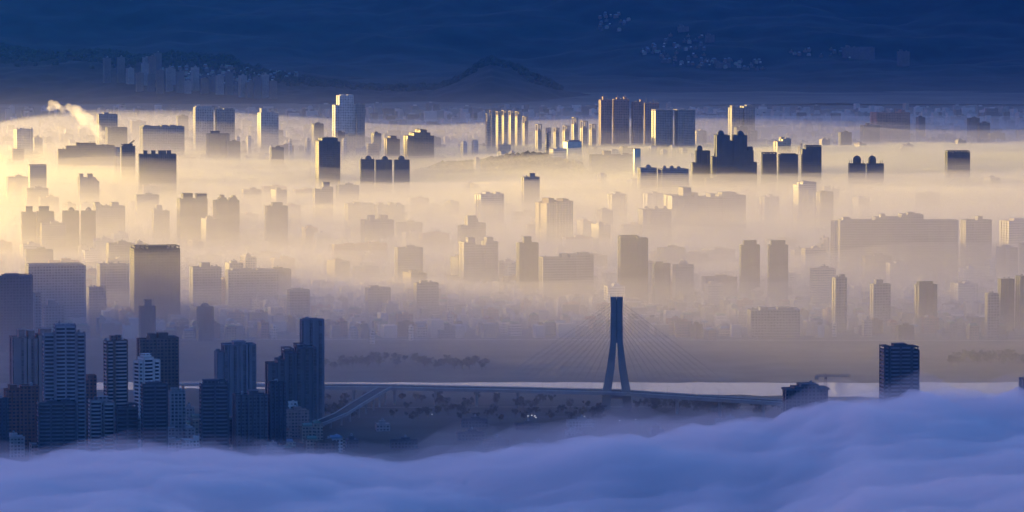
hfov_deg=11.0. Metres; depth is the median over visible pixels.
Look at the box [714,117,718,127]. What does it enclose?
block
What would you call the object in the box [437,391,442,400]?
riverside tree
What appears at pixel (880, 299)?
residential tower
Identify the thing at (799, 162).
residential tower
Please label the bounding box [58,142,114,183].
plant building
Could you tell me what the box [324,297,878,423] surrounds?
cable stayed bridge
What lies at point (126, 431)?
residential tower
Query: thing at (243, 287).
apartment block
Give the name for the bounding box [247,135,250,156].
block
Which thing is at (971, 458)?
park
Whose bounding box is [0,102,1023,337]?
city blocks
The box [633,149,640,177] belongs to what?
glass slab
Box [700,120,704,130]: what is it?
block
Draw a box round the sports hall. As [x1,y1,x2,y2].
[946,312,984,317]
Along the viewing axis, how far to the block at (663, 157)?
10060.25 m
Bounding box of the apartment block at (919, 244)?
[837,212,958,283]
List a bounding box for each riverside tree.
[325,403,336,413]
[333,402,345,408]
[337,359,348,365]
[340,395,351,403]
[373,357,384,365]
[389,409,397,417]
[391,352,400,358]
[398,393,405,398]
[405,411,417,421]
[412,355,421,365]
[414,408,423,415]
[417,394,425,402]
[424,409,432,416]
[434,359,444,365]
[434,405,441,416]
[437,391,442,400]
[438,396,450,407]
[442,403,454,410]
[455,403,465,413]
[456,359,468,368]
[466,359,474,369]
[482,358,489,368]
[483,409,492,414]
[517,399,528,409]
[517,410,527,417]
[526,400,538,407]
[526,407,534,415]
[546,409,558,416]
[556,405,566,409]
[564,410,576,418]
[566,398,573,408]
[574,406,586,414]
[592,411,605,418]
[633,400,641,406]
[648,401,660,408]
[661,399,668,408]
[684,402,690,410]
[698,402,711,409]
[722,402,731,412]
[948,355,955,364]
[957,351,967,360]
[998,355,1008,364]
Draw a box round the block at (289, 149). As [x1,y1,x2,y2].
[288,138,291,162]
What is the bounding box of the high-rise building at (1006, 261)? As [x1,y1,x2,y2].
[996,243,1017,281]
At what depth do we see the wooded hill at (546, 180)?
9721.67 m
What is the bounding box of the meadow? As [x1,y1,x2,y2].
[0,341,1023,382]
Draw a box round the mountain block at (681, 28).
[677,24,688,32]
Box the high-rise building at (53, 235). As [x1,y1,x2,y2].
[40,220,65,259]
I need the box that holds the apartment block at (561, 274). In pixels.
[539,252,593,303]
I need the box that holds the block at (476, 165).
[474,157,479,173]
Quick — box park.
[0,388,1023,511]
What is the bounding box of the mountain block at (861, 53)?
[842,45,874,59]
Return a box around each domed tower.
[62,207,78,259]
[81,207,95,247]
[360,156,374,203]
[375,156,391,203]
[394,156,409,204]
[848,156,865,196]
[866,156,883,202]
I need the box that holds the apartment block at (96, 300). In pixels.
[87,285,105,324]
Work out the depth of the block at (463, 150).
10371.60 m
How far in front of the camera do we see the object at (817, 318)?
6412.32 m
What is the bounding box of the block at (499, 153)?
[497,151,507,156]
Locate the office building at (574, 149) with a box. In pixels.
[563,140,581,161]
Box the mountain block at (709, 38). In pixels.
[705,33,714,42]
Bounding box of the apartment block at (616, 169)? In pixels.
[589,151,631,186]
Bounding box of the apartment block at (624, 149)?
[618,146,639,176]
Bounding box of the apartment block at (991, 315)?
[985,291,998,338]
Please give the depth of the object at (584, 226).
7827.99 m
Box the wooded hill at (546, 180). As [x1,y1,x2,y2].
[410,156,596,193]
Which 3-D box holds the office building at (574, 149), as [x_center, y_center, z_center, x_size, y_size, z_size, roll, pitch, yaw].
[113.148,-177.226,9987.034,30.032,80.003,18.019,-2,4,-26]
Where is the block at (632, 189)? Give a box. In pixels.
[627,178,637,202]
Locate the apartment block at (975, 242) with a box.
[960,216,991,271]
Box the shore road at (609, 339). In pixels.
[179,339,1023,340]
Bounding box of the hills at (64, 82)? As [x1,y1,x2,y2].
[0,47,1016,104]
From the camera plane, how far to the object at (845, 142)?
10783.91 m
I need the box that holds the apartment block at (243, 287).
[225,267,277,307]
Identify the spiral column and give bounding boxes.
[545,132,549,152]
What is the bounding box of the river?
[0,382,1018,397]
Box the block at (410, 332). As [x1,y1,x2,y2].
[408,324,413,339]
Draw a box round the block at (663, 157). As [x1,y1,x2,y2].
[660,149,667,167]
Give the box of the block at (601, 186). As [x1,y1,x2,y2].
[597,173,606,200]
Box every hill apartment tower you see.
[103,56,110,82]
[117,55,124,82]
[126,67,133,83]
[136,72,143,91]
[141,61,148,84]
[142,57,147,62]
[147,73,154,91]
[148,55,155,79]
[154,51,161,69]
[156,69,163,93]
[166,67,172,91]
[173,69,175,84]
[176,70,183,92]
[184,80,191,93]
[191,65,198,90]
[201,77,208,93]
[208,75,214,91]
[215,74,223,94]
[225,71,232,94]
[238,74,246,96]
[245,82,253,97]
[253,76,260,98]
[261,73,268,97]
[269,80,276,98]
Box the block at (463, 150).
[461,141,466,160]
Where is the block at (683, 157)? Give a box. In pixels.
[679,148,687,168]
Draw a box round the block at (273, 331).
[271,324,276,339]
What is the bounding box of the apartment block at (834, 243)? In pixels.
[831,220,837,271]
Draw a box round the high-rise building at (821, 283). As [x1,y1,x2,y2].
[810,264,835,307]
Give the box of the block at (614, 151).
[608,148,618,153]
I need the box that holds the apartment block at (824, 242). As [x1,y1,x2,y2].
[817,235,829,265]
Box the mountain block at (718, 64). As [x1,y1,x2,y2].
[715,61,730,68]
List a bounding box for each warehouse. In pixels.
[345,433,358,447]
[375,418,389,430]
[390,435,417,448]
[456,427,484,440]
[460,414,487,427]
[482,434,508,445]
[514,418,539,429]
[522,438,551,450]
[565,426,580,436]
[566,415,594,427]
[566,431,593,444]
[612,441,638,452]
[648,423,664,435]
[699,429,715,442]
[714,414,742,425]
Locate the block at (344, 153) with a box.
[342,138,346,168]
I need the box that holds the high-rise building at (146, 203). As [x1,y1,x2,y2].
[135,192,158,231]
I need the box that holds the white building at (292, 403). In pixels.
[288,400,296,408]
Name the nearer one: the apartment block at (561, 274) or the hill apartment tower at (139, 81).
the apartment block at (561, 274)
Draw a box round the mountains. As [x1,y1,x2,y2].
[0,0,1023,92]
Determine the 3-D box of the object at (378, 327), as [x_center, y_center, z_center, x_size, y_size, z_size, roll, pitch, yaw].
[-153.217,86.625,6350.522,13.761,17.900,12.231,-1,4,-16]
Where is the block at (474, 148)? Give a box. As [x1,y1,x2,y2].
[472,140,477,159]
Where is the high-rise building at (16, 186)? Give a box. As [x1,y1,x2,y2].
[6,174,27,211]
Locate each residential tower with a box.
[0,273,32,351]
[0,395,8,468]
[3,382,39,452]
[9,328,50,401]
[14,128,32,169]
[21,206,53,243]
[28,164,46,187]
[33,293,40,335]
[37,398,76,471]
[42,300,63,332]
[42,320,85,468]
[78,173,98,209]
[86,374,96,452]
[88,396,114,464]
[92,202,124,238]
[97,112,117,144]
[97,261,128,307]
[103,335,127,406]
[105,126,126,155]
[115,147,119,183]
[115,402,137,466]
[121,140,134,196]
[130,244,179,323]
[133,353,159,415]
[136,332,178,389]
[138,150,176,210]
[139,299,155,337]
[140,125,184,168]
[141,380,167,469]
[152,205,169,244]
[168,388,185,438]
[177,192,207,248]
[189,262,221,304]
[193,106,213,156]
[196,303,213,340]
[199,379,228,471]
[206,131,229,168]
[213,195,239,253]
[214,340,255,415]
[215,108,234,140]
[232,389,267,457]
[258,108,278,152]
[264,202,287,254]
[265,342,316,422]
[268,379,285,444]
[287,287,309,317]
[300,317,324,419]
[313,182,332,234]
[315,136,339,204]
[332,94,355,156]
[345,201,373,228]
[356,103,364,147]
[361,215,393,242]
[365,285,390,315]
[374,202,404,230]
[384,136,399,172]
[404,128,433,171]
[414,280,438,319]
[458,215,485,252]
[459,237,497,291]
[475,191,503,240]
[485,113,490,157]
[489,110,495,155]
[496,111,501,153]
[502,110,507,143]
[509,111,514,150]
[515,111,520,152]
[516,236,538,297]
[522,116,527,146]
[522,173,539,210]
[535,124,541,152]
[535,198,572,245]
[546,128,550,148]
[554,128,559,146]
[563,126,569,140]
[572,117,577,139]
[580,121,587,151]
[589,124,596,148]
[599,94,611,150]
[608,192,626,236]
[613,97,628,149]
[618,235,647,302]
[631,100,642,154]
[637,165,656,208]
[638,206,671,250]
[643,192,662,208]
[644,97,658,145]
[651,109,672,148]
[652,261,670,305]
[658,165,688,202]
[664,187,745,247]
[672,259,693,300]
[673,109,694,162]
[691,145,709,191]
[710,130,756,211]
[728,105,754,139]
[739,240,759,299]
[748,306,799,337]
[759,194,778,241]
[761,152,776,195]
[767,240,787,304]
[774,137,790,171]
[778,153,797,206]
[781,380,829,452]
[793,180,815,237]
[798,143,802,181]
[801,145,821,190]
[816,190,833,227]
[820,186,838,206]
[832,274,846,332]
[860,123,879,144]
[870,109,909,149]
[870,279,890,322]
[879,343,919,469]
[914,281,936,326]
[945,150,969,200]
[998,277,1014,330]
[999,218,1023,275]
[1015,274,1023,330]
[1018,375,1023,453]
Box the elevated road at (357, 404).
[318,386,390,428]
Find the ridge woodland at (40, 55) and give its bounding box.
[0,42,563,91]
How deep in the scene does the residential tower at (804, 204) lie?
8144.81 m
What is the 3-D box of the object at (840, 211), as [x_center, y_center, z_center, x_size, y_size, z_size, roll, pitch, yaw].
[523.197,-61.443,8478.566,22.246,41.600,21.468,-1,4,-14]
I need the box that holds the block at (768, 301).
[766,297,770,306]
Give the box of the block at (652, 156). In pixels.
[648,146,656,166]
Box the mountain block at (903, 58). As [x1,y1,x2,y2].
[897,50,909,66]
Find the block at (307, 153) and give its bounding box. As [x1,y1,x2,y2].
[305,138,310,168]
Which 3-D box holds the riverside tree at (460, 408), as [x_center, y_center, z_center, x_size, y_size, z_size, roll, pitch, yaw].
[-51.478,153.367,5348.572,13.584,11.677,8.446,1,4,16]
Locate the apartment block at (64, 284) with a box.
[25,262,85,324]
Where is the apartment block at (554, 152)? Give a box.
[549,147,566,161]
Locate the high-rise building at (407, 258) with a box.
[394,244,422,282]
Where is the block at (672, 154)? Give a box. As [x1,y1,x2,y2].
[670,145,675,165]
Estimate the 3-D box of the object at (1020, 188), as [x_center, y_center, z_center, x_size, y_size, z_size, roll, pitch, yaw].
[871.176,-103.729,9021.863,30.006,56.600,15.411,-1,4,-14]
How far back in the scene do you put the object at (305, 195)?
8922.71 m
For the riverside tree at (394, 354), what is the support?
on the meadow
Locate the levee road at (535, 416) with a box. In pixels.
[343,416,781,417]
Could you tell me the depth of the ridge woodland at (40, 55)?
14924.69 m
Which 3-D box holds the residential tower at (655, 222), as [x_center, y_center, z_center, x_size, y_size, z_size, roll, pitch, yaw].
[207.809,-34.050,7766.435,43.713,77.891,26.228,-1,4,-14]
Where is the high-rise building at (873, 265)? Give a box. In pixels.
[862,252,891,280]
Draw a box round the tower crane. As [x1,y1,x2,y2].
[814,372,850,385]
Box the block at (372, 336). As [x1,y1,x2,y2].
[370,328,374,343]
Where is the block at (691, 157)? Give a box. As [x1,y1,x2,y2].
[689,153,693,183]
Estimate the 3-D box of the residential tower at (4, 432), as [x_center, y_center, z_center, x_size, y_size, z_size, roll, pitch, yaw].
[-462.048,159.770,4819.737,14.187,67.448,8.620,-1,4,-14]
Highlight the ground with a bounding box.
[0,91,1023,467]
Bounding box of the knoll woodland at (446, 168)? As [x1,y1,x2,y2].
[410,151,596,187]
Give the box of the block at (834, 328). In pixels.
[832,321,836,336]
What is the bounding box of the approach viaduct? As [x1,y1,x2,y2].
[179,382,264,389]

